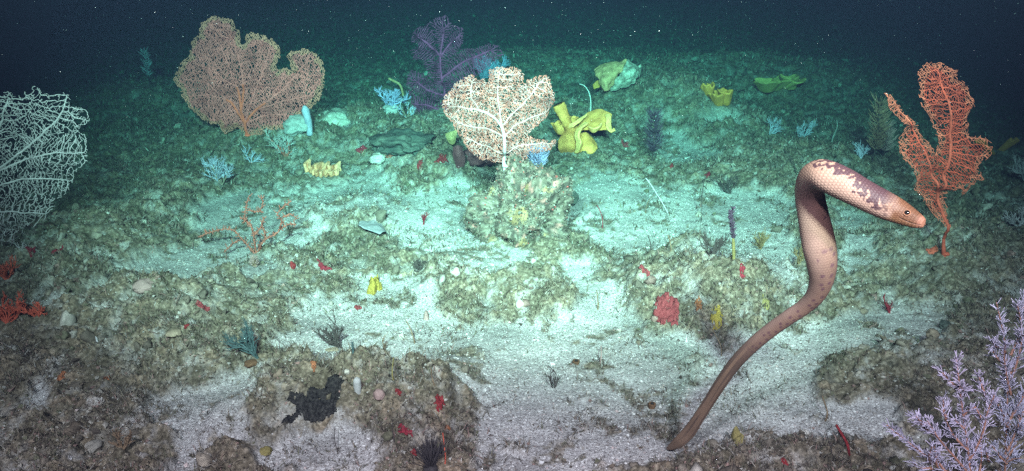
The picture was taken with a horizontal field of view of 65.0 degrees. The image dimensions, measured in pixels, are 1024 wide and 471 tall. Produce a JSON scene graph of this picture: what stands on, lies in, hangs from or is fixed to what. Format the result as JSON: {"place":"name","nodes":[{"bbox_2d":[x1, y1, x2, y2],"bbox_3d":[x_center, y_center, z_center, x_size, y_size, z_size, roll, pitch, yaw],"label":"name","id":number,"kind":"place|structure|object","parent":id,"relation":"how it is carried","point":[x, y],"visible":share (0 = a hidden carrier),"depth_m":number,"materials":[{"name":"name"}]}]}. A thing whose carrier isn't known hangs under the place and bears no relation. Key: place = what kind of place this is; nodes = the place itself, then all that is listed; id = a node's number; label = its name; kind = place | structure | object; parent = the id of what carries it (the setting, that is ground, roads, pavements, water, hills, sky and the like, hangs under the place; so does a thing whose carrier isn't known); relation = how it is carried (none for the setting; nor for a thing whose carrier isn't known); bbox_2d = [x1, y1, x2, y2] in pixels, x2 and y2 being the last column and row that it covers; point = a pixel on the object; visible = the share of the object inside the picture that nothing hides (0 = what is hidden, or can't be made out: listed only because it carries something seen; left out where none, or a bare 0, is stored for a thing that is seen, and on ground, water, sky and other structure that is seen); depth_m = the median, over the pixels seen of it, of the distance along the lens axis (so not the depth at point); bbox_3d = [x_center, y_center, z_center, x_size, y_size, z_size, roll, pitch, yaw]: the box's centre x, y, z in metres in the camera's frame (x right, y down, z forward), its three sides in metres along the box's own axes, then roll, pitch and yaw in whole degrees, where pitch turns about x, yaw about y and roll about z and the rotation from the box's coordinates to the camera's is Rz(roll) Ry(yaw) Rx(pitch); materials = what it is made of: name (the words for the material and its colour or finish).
{"place":"outdoors","nodes":[
{"label":"outdoors","id":0,"kind":"place"},
{"bbox_2d":[0,0,1023,470],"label":"sea floor","id":1,"kind":"structure","parent":0,"point":[132,248],"depth_m":3.31,"materials":[{"name":"beige sand"}]},
{"bbox_2d":[0,255,20,279],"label":"bush coral","id":2,"kind":"object","parent":1,"relation":"on","point":[4,275],"visible":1,"depth_m":3.16},
{"bbox_2d":[0,289,27,323],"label":"bush coral","id":3,"kind":"object","parent":1,"relation":"on","point":[5,319],"visible":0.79,"depth_m":2.72},
{"bbox_2d":[10,236,25,248],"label":"bush coral","id":4,"kind":"object","parent":1,"relation":"on","point":[22,244],"visible":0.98,"depth_m":3.33},
{"bbox_2d":[10,299,45,316],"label":"bush coral","id":5,"kind":"object","parent":1,"relation":"on","point":[38,312],"visible":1,"depth_m":2.67},
{"bbox_2d":[25,246,35,256],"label":"bush coral","id":6,"kind":"object","parent":1,"relation":"on","point":[29,249],"visible":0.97,"depth_m":3.33},
{"bbox_2d":[0,86,89,241],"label":"sea fan","id":7,"kind":"object","parent":1,"relation":"on","point":[15,163],"visible":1,"depth_m":3.18},
{"bbox_2d":[56,371,65,380],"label":"encrusting sponge","id":8,"kind":"object","parent":1,"relation":"on","point":[60,377],"visible":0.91,"depth_m":2.50},
{"bbox_2d":[108,428,134,449],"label":"bush coral","id":9,"kind":"object","parent":1,"relation":"on","point":[127,440],"visible":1,"depth_m":2.19},
{"bbox_2d":[132,278,152,293],"bbox_3d":[-1.315,0.178,2.865,0.080,0.047,0.085,0,22,0],"label":"boulder","id":10,"kind":"object","parent":1,"relation":"on","point":[140,285],"visible":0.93,"depth_m":2.84,"materials":[{"name":"white stone"}]},
{"bbox_2d":[139,47,152,80],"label":"feathery coral","id":11,"kind":"object","parent":1,"relation":"on","point":[145,56],"visible":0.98,"depth_m":6.16},
{"bbox_2d":[165,329,181,337],"bbox_3d":[-1.106,0.319,2.626,0.052,0.022,0.048,0,22,0],"label":"shell","id":12,"kind":"object","parent":1,"relation":"on","point":[173,332],"visible":0.98,"depth_m":2.61},
{"bbox_2d":[196,299,209,310],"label":"encrusting sponge","id":13,"kind":"object","parent":1,"relation":"on","point":[202,305],"visible":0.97,"depth_m":2.82},
{"bbox_2d":[200,155,234,184],"bbox_3d":[-1.582,-0.352,4.346,0.189,0.171,0.096,0,22,0],"label":"bush coral","id":14,"kind":"object","parent":1,"relation":"on","point":[217,166],"visible":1,"depth_m":4.33},
{"bbox_2d":[220,317,260,358],"bbox_3d":[-0.877,0.342,2.614,0.135,0.160,0.056,0,22,0],"label":"bush coral","id":15,"kind":"object","parent":1,"relation":"on","point":[247,338],"visible":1,"depth_m":2.61},
{"bbox_2d":[173,16,324,136],"bbox_3d":[-1.570,-0.937,4.812,0.891,0.744,0.066,-3,22,-7],"label":"sea fan","id":16,"kind":"object","parent":1,"relation":"on","point":[244,120],"visible":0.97,"depth_m":4.82},
{"bbox_2d":[198,193,299,253],"bbox_3d":[-1.147,-0.049,3.458,0.462,0.295,0.074,1,22,3],"label":"branching coral","id":17,"kind":"object","parent":1,"relation":"on","point":[245,219],"visible":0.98,"depth_m":3.46},
{"bbox_2d":[244,359,256,367],"bbox_3d":[-0.850,0.416,2.615,0.045,0.019,0.045,0,22,0],"label":"shell","id":18,"kind":"object","parent":1,"relation":"on","point":[250,363],"visible":1,"depth_m":2.60},
{"bbox_2d":[241,144,264,162],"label":"bush coral","id":19,"kind":"object","parent":1,"relation":"on","point":[255,159],"visible":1,"depth_m":4.69},
{"bbox_2d":[248,253,258,266],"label":"sponge","id":20,"kind":"object","parent":1,"relation":"on","point":[255,262],"visible":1,"depth_m":3.29},
{"bbox_2d":[259,446,271,455],"bbox_3d":[-0.685,0.600,2.228,0.038,0.022,0.039,0,22,0],"label":"shell","id":21,"kind":"object","parent":1,"relation":"on","point":[265,450],"visible":1,"depth_m":2.22},
{"bbox_2d":[263,128,298,156],"bbox_3d":[-1.364,-0.547,4.714,0.163,0.180,0.146,13,25,29],"label":"bush coral","id":22,"kind":"object","parent":1,"relation":"on","point":[283,147],"visible":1,"depth_m":4.70},
{"bbox_2d":[290,261,295,268],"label":"encrusting sponge","id":23,"kind":"object","parent":1,"relation":"on","point":[293,264],"visible":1,"depth_m":3.24},
{"bbox_2d":[283,105,312,136],"bbox_3d":[-1.294,-0.701,4.871,0.180,0.194,0.154,0,22,0],"label":"blue sponge","id":24,"kind":"object","parent":1,"relation":"on","point":[295,124],"visible":0.98,"depth_m":4.83},
{"bbox_2d":[281,374,344,422],"bbox_3d":[-0.582,0.486,2.353,0.199,0.110,0.114,-8,23,-20],"label":"encrusting sponge","id":25,"kind":"object","parent":1,"relation":"on","point":[311,406],"visible":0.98,"depth_m":2.34},
{"bbox_2d":[310,361,316,371],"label":"sponge","id":26,"kind":"object","parent":1,"relation":"on","point":[312,363],"visible":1,"depth_m":2.40},
{"bbox_2d":[303,159,340,177],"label":"folded sponge","id":27,"kind":"object","parent":1,"relation":"on","point":[321,169],"visible":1,"depth_m":4.52},
{"bbox_2d":[317,258,331,270],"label":"encrusting sponge","id":28,"kind":"object","parent":1,"relation":"on","point":[322,266],"visible":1,"depth_m":3.33},
{"bbox_2d":[311,312,344,348],"bbox_3d":[-0.630,0.331,2.753,0.112,0.146,0.032,0,22,0],"label":"bush coral","id":29,"kind":"object","parent":1,"relation":"on","point":[335,335],"visible":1,"depth_m":2.76},
{"bbox_2d":[325,347,338,351],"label":"encrusting sponge","id":30,"kind":"object","parent":1,"relation":"on","point":[331,349],"visible":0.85,"depth_m":2.75},
{"bbox_2d":[316,107,349,126],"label":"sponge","id":31,"kind":"object","parent":1,"relation":"on","point":[335,115],"visible":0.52,"depth_m":5.13,"materials":[{"name":"stone"}]},
{"bbox_2d":[353,377,361,394],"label":"finger sponge","id":32,"kind":"object","parent":1,"relation":"on","point":[357,385],"visible":1,"depth_m":2.34},
{"bbox_2d":[354,305,361,309],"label":"encrusting sponge","id":33,"kind":"object","parent":1,"relation":"on","point":[357,307],"visible":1,"depth_m":3.05},
{"bbox_2d":[355,145,366,153],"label":"encrusting sponge","id":34,"kind":"object","parent":1,"relation":"on","point":[362,147],"visible":1,"depth_m":4.79},
{"bbox_2d":[358,220,387,234],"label":"leafy sponge","id":35,"kind":"object","parent":1,"relation":"on","point":[375,227],"visible":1,"depth_m":3.65,"materials":[{"name":"grey plant"}]},
{"bbox_2d":[367,274,381,294],"bbox_3d":[-0.549,0.193,3.225,0.059,0.073,0.146,0,22,0],"label":"yellow tuft","id":36,"kind":"object","parent":1,"relation":"on","point":[375,284],"visible":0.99,"depth_m":3.20,"materials":[{"name":"yellow plant"}]},
{"bbox_2d":[368,152,385,164],"bbox_3d":[-0.764,-0.435,4.556,0.100,0.071,0.112,0,22,0],"label":"boulder","id":37,"kind":"object","parent":1,"relation":"on","point":[378,158],"visible":1,"depth_m":4.51,"materials":[{"name":"stone"}]},
{"bbox_2d":[373,389,384,400],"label":"round sponge","id":38,"kind":"object","parent":1,"relation":"on","point":[378,394],"visible":1,"depth_m":2.31},
{"bbox_2d":[383,104,400,114],"bbox_3d":[-0.786,-0.823,5.250,0.115,0.071,0.119,-14,26,-32],"label":"boulder","id":39,"kind":"object","parent":1,"relation":"on","point":[387,109],"visible":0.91,"depth_m":5.21,"materials":[{"name":"stone"}]},
{"bbox_2d":[374,85,410,108],"bbox_3d":[-0.774,-0.893,5.241,0.228,0.168,0.151,-10,24,-23],"label":"bush coral","id":40,"kind":"object","parent":39,"relation":"on","point":[395,96],"visible":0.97,"depth_m":5.24},
{"bbox_2d":[388,77,403,95],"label":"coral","id":41,"kind":"object","parent":1,"relation":"on","point":[396,82],"visible":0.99,"depth_m":6.45},
{"bbox_2d":[395,388,401,395],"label":"encrusting sponge","id":42,"kind":"object","parent":1,"relation":"on","point":[398,391],"visible":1,"depth_m":2.33},
{"bbox_2d":[369,128,435,155],"bbox_3d":[-0.639,-0.530,4.634,0.410,0.160,0.328,0,22,0],"label":"sponge","id":43,"kind":"object","parent":1,"relation":"on","point":[395,141],"visible":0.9,"depth_m":4.53},
{"bbox_2d":[399,271,407,276],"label":"encrusting sponge","id":44,"kind":"object","parent":1,"relation":"on","point":[404,274],"visible":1,"depth_m":3.33},
{"bbox_2d":[398,423,412,436],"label":"encrusting sponge","id":45,"kind":"object","parent":1,"relation":"on","point":[403,430],"visible":1,"depth_m":2.25},
{"bbox_2d":[397,98,415,117],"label":"bush coral","id":46,"kind":"object","parent":1,"relation":"on","point":[411,110],"visible":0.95,"depth_m":5.18},
{"bbox_2d":[410,448,416,456],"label":"encrusting sponge","id":47,"kind":"object","parent":1,"relation":"on","point":[413,452],"visible":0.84,"depth_m":2.19},
{"bbox_2d":[412,258,425,271],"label":"bush coral","id":48,"kind":"object","parent":1,"relation":"on","point":[416,265],"visible":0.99,"depth_m":3.32},
{"bbox_2d":[417,158,422,169],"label":"encrusting sponge","id":49,"kind":"object","parent":1,"relation":"on","point":[420,162],"visible":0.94,"depth_m":4.44},
{"bbox_2d":[421,212,429,224],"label":"bush coral","id":50,"kind":"object","parent":1,"relation":"on","point":[424,217],"visible":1,"depth_m":3.80},
{"bbox_2d":[423,311,428,319],"bbox_3d":[-0.322,0.302,3.018,0.022,0.044,0.034,0,22,0],"label":"pebble","id":51,"kind":"object","parent":1,"relation":"on","point":[426,316],"visible":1,"depth_m":3.00,"materials":[{"name":"white stone"}]},
{"bbox_2d":[409,433,447,470],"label":"urchin","id":52,"kind":"object","parent":1,"relation":"on","point":[430,454],"visible":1,"depth_m":2.12,"materials":[{"name":"black"}]},
{"bbox_2d":[434,394,444,411],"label":"encrusting sponge","id":53,"kind":"object","parent":1,"relation":"on","point":[438,402],"visible":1,"depth_m":2.35},
{"bbox_2d":[434,153,448,162],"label":"encrusting sponge","id":54,"kind":"object","parent":1,"relation":"on","point":[441,158],"visible":1,"depth_m":4.43},
{"bbox_2d":[442,433,445,463],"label":"whip coral","id":55,"kind":"object","parent":1,"relation":"on","point":[444,449],"visible":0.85,"depth_m":2.15},
{"bbox_2d":[445,129,456,144],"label":"leafy sponge","id":56,"kind":"object","parent":1,"relation":"on","point":[451,137],"visible":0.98,"depth_m":4.55,"materials":[{"name":"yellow plant"}]},
{"bbox_2d":[406,15,502,113],"bbox_3d":[-0.382,-1.086,5.226,0.662,0.670,0.131,4,22,9],"label":"sea fan","id":57,"kind":"object","parent":1,"relation":"on","point":[440,55],"visible":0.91,"depth_m":5.21},
{"bbox_2d":[453,145,464,168],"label":"leafy sponge","id":58,"kind":"object","parent":1,"relation":"on","point":[458,156],"visible":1,"depth_m":4.36,"materials":[{"name":"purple plant"}]},
{"bbox_2d":[464,146,495,166],"bbox_3d":[-0.206,-0.427,4.554,0.208,0.160,0.182,20,29,40],"label":"boulder","id":59,"kind":"object","parent":1,"relation":"on","point":[472,159],"visible":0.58,"depth_m":4.50,"materials":[{"name":"stone"}]},
{"bbox_2d":[472,54,496,79],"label":"bush coral","id":60,"kind":"object","parent":1,"relation":"on","point":[484,73],"visible":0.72,"depth_m":6.67},
{"bbox_2d":[482,55,509,76],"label":"bush coral","id":61,"kind":"object","parent":1,"relation":"on","point":[506,64],"visible":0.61,"depth_m":6.66},
{"bbox_2d":[2,52,1019,470],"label":"shell grit","id":62,"kind":"object","parent":1,"relation":"on","point":[184,464],"visible":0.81,"depth_m":2.65,"materials":[{"name":"white gravel"}]},
{"bbox_2d":[0,0,1023,470],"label":"algal turf","id":63,"kind":"structure","parent":1,"relation":"on","point":[438,132],"depth_m":4.74,"materials":[{"name":"green plant"}]},
{"bbox_2d":[0,2,1023,470],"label":"coral rubble","id":64,"kind":"object","parent":1,"relation":"on","point":[402,394],"visible":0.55,"depth_m":3.12,"materials":[{"name":"grey stone"}]},
{"bbox_2d":[0,5,1023,470],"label":"rubble chunks","id":65,"kind":"object","parent":1,"relation":"on","point":[92,447],"visible":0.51,"depth_m":3.04,"materials":[{"name":"grey stone"}]},
{"bbox_2d":[462,152,573,247],"bbox_3d":[0.035,-0.098,3.682,0.532,0.567,0.358,0,22,0],"label":"boulder","id":66,"kind":"object","parent":1,"relation":"on","point":[519,202],"visible":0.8,"depth_m":3.57,"materials":[{"name":"beige stone"}]},
{"bbox_2d":[442,66,555,171],"bbox_3d":[-0.055,-0.510,3.564,0.508,0.482,0.096,-1,22,-3],"label":"sea fan","id":67,"kind":"object","parent":66,"relation":"on","point":[496,123],"visible":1,"depth_m":3.55},
{"bbox_2d":[525,141,549,166],"bbox_3d":[0.143,-0.441,4.546,0.158,0.211,0.135,0,22,0],"label":"fuzzy tuft","id":68,"kind":"object","parent":1,"relation":"on","point":[538,158],"visible":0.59,"depth_m":4.53,"materials":[{"name":"blue plant"}]},
{"bbox_2d":[545,365,561,387],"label":"bush coral","id":69,"kind":"object","parent":1,"relation":"on","point":[555,380],"visible":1,"depth_m":2.55},
{"bbox_2d":[571,190,578,204],"bbox_3d":[0.278,-0.180,4.048,0.117,0.110,0.094,0,22,0],"label":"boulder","id":70,"kind":"object","parent":1,"relation":"on","point":[575,195],"visible":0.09,"depth_m":4.03,"materials":[{"name":"stone"}]},
{"bbox_2d":[572,359,579,364],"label":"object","id":71,"kind":"object","parent":1,"relation":"on","point":[576,361],"visible":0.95,"depth_m":2.70,"materials":[{"name":"brown stone"}]},
{"bbox_2d":[550,101,614,153],"bbox_3d":[0.431,-0.655,4.916,0.386,0.320,0.284,0,22,0],"label":"yellow sponge","id":72,"kind":"object","parent":1,"relation":"on","point":[573,138],"visible":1,"depth_m":4.90},
{"bbox_2d":[580,84,590,110],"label":"whip coral","id":73,"kind":"object","parent":1,"relation":"on","point":[589,95],"visible":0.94,"depth_m":5.39},
{"bbox_2d":[593,59,641,91],"bbox_3d":[0.762,-1.140,5.711,0.363,0.216,0.187,-1,22,-3],"label":"plate sponge","id":74,"kind":"object","parent":1,"relation":"on","point":[607,73],"visible":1,"depth_m":5.67},
{"bbox_2d":[621,139,629,146],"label":"encrusting sponge","id":75,"kind":"object","parent":1,"relation":"on","point":[625,143],"visible":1,"depth_m":5.08},
{"bbox_2d":[639,264,649,276],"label":"encrusting sponge","id":76,"kind":"object","parent":1,"relation":"on","point":[647,272],"visible":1,"depth_m":3.11},
{"bbox_2d":[648,401,655,408],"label":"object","id":77,"kind":"object","parent":1,"relation":"on","point":[651,405],"visible":0.99,"depth_m":2.44,"materials":[{"name":"brown stone"}]},
{"bbox_2d":[643,103,665,160],"bbox_3d":[0.819,-0.585,4.650,0.137,0.353,0.119,0,22,0],"label":"feathery coral","id":78,"kind":"object","parent":1,"relation":"on","point":[655,122],"visible":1,"depth_m":4.63},
{"bbox_2d":[653,292,679,325],"bbox_3d":[0.560,0.262,2.924,0.092,0.074,0.170,0,22,0],"label":"encrusting sponge","id":79,"kind":"object","parent":1,"relation":"on","point":[662,312],"visible":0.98,"depth_m":2.92},
{"bbox_2d":[695,296,701,310],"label":"encrusting sponge","id":80,"kind":"object","parent":1,"relation":"on","point":[698,304],"visible":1,"depth_m":2.88},
{"bbox_2d":[701,183,703,220],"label":"whip coral","id":81,"kind":"object","parent":1,"relation":"on","point":[701,201],"visible":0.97,"depth_m":3.85},
{"bbox_2d":[697,230,729,255],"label":"bush coral","id":82,"kind":"object","parent":1,"relation":"on","point":[718,245],"visible":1,"depth_m":3.01},
{"bbox_2d":[700,82,732,105],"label":"cup sponge","id":83,"kind":"object","parent":1,"relation":"on","point":[721,97],"visible":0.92,"depth_m":5.44},
{"bbox_2d":[710,305,722,329],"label":"encrusting sponge","id":84,"kind":"object","parent":1,"relation":"on","point":[716,318],"visible":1,"depth_m":2.84},
{"bbox_2d":[709,169,740,193],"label":"bush coral","id":85,"kind":"object","parent":1,"relation":"on","point":[728,184],"visible":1,"depth_m":4.19},
{"bbox_2d":[728,206,736,259],"bbox_3d":[0.798,-0.003,2.915,0.047,0.223,0.029,0,22,0],"label":"sea pen","id":86,"kind":"object","parent":1,"relation":"on","point":[731,218],"visible":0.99,"depth_m":2.90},
{"bbox_2d":[731,426,744,445],"bbox_3d":[0.636,0.571,2.255,0.038,0.069,0.060,0,22,0],"label":"shell","id":87,"kind":"object","parent":1,"relation":"on","point":[737,435],"visible":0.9,"depth_m":2.25},
{"bbox_2d":[739,263,745,278],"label":"encrusting sponge","id":88,"kind":"object","parent":1,"relation":"on","point":[742,268],"visible":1,"depth_m":2.92},
{"bbox_2d":[752,229,770,249],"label":"bush coral","id":89,"kind":"object","parent":1,"relation":"on","point":[762,238],"visible":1,"depth_m":3.50},
{"bbox_2d":[762,294,769,309],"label":"encrusting sponge","id":90,"kind":"object","parent":1,"relation":"on","point":[766,301],"visible":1,"depth_m":2.86},
{"bbox_2d":[765,116,784,133],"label":"bush coral","id":91,"kind":"object","parent":1,"relation":"on","point":[776,126],"visible":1,"depth_m":5.28},
{"bbox_2d":[753,74,806,92],"bbox_3d":[2.058,-1.171,6.212,0.454,0.125,0.222,-9,24,-21],"label":"cup sponge","id":92,"kind":"object","parent":1,"relation":"on","point":[777,83],"visible":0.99,"depth_m":6.17},
{"bbox_2d":[780,457,788,465],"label":"encrusting sponge","id":93,"kind":"object","parent":1,"relation":"on","point":[784,461],"visible":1,"depth_m":2.16},
{"bbox_2d":[793,245,804,263],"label":"bush coral","id":94,"kind":"object","parent":1,"relation":"on","point":[799,258],"visible":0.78,"depth_m":3.23},
{"bbox_2d":[796,118,816,136],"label":"bush coral","id":95,"kind":"object","parent":1,"relation":"on","point":[809,129],"visible":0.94,"depth_m":5.31},
{"bbox_2d":[822,396,827,421],"bbox_3d":[0.919,0.518,2.374,0.013,0.071,0.058,0,22,0],"label":"stick","id":96,"kind":"object","parent":1,"relation":"on","point":[826,409],"visible":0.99,"depth_m":2.36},
{"bbox_2d":[835,424,849,455],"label":"finger sponge","id":97,"kind":"object","parent":1,"relation":"on","point":[844,438],"visible":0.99,"depth_m":2.17},
{"bbox_2d":[852,140,870,158],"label":"bush coral","id":98,"kind":"object","parent":1,"relation":"on","point":[862,152],"visible":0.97,"depth_m":4.50},
{"bbox_2d":[866,91,892,161],"bbox_3d":[2.007,-0.581,4.409,0.133,0.404,0.120,0,22,0],"label":"ragged coral","id":99,"kind":"object","parent":1,"relation":"on","point":[877,135],"visible":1,"depth_m":4.39},
{"bbox_2d":[876,118,897,156],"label":"ragged coral","id":100,"kind":"object","parent":1,"relation":"on","point":[887,141],"visible":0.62,"depth_m":4.58},
{"bbox_2d":[883,293,892,312],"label":"bush coral","id":101,"kind":"object","parent":1,"relation":"on","point":[888,307],"visible":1,"depth_m":2.94},
{"bbox_2d":[925,245,937,253],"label":"encrusting sponge","id":102,"kind":"object","parent":1,"relation":"on","point":[933,250],"visible":1,"depth_m":3.25},
{"bbox_2d":[884,62,992,256],"bbox_3d":[1.604,-0.273,3.094,0.402,0.776,0.088,9,24,20],"label":"sea fan","id":103,"kind":"object","parent":1,"relation":"on","point":[939,190],"visible":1,"depth_m":3.05},
{"bbox_2d":[881,350,1001,470],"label":"plume coral","id":104,"kind":"object","parent":1,"relation":"on","point":[975,446],"visible":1,"depth_m":1.75},
{"bbox_2d":[939,319,949,329],"bbox_3d":[1.504,0.313,2.791,0.048,0.035,0.041,-13,25,-28],"label":"boulder","id":105,"kind":"object","parent":1,"relation":"on","point":[943,324],"visible":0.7,"depth_m":2.78,"materials":[{"name":"grey stone"}]},
{"bbox_2d":[975,137,1019,154],"bbox_3d":[2.922,-0.544,4.882,0.289,0.122,0.105,-2,22,-5],"label":"cup sponge","id":106,"kind":"object","parent":1,"relation":"on","point":[1008,143],"visible":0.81,"depth_m":4.86},
{"bbox_2d":[983,289,1023,470],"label":"plume coral","id":107,"kind":"object","parent":1,"relation":"on","point":[1007,385],"visible":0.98,"depth_m":1.92},
{"bbox_2d":[1001,207,1023,226],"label":"bush coral","id":108,"kind":"object","parent":1,"relation":"on","point":[1012,219],"visible":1,"depth_m":3.68},
{"bbox_2d":[1007,154,1023,180],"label":"bush coral","id":109,"kind":"object","parent":1,"relation":"on","point":[1020,172],"visible":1,"depth_m":4.28},
{"bbox_2d":[22,1,1014,191],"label":"drifting specks","id":110,"kind":"object","parent":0,"point":[524,60],"visible":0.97,"depth_m":3.78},
{"bbox_2d":[666,159,925,449],"bbox_3d":[0.604,0.250,1.840,0.146,0.953,0.590,-8,23,-19],"label":"sea snake","id":111,"kind":"object","parent":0,"point":[817,180],"visible":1,"depth_m":1.66}
]}

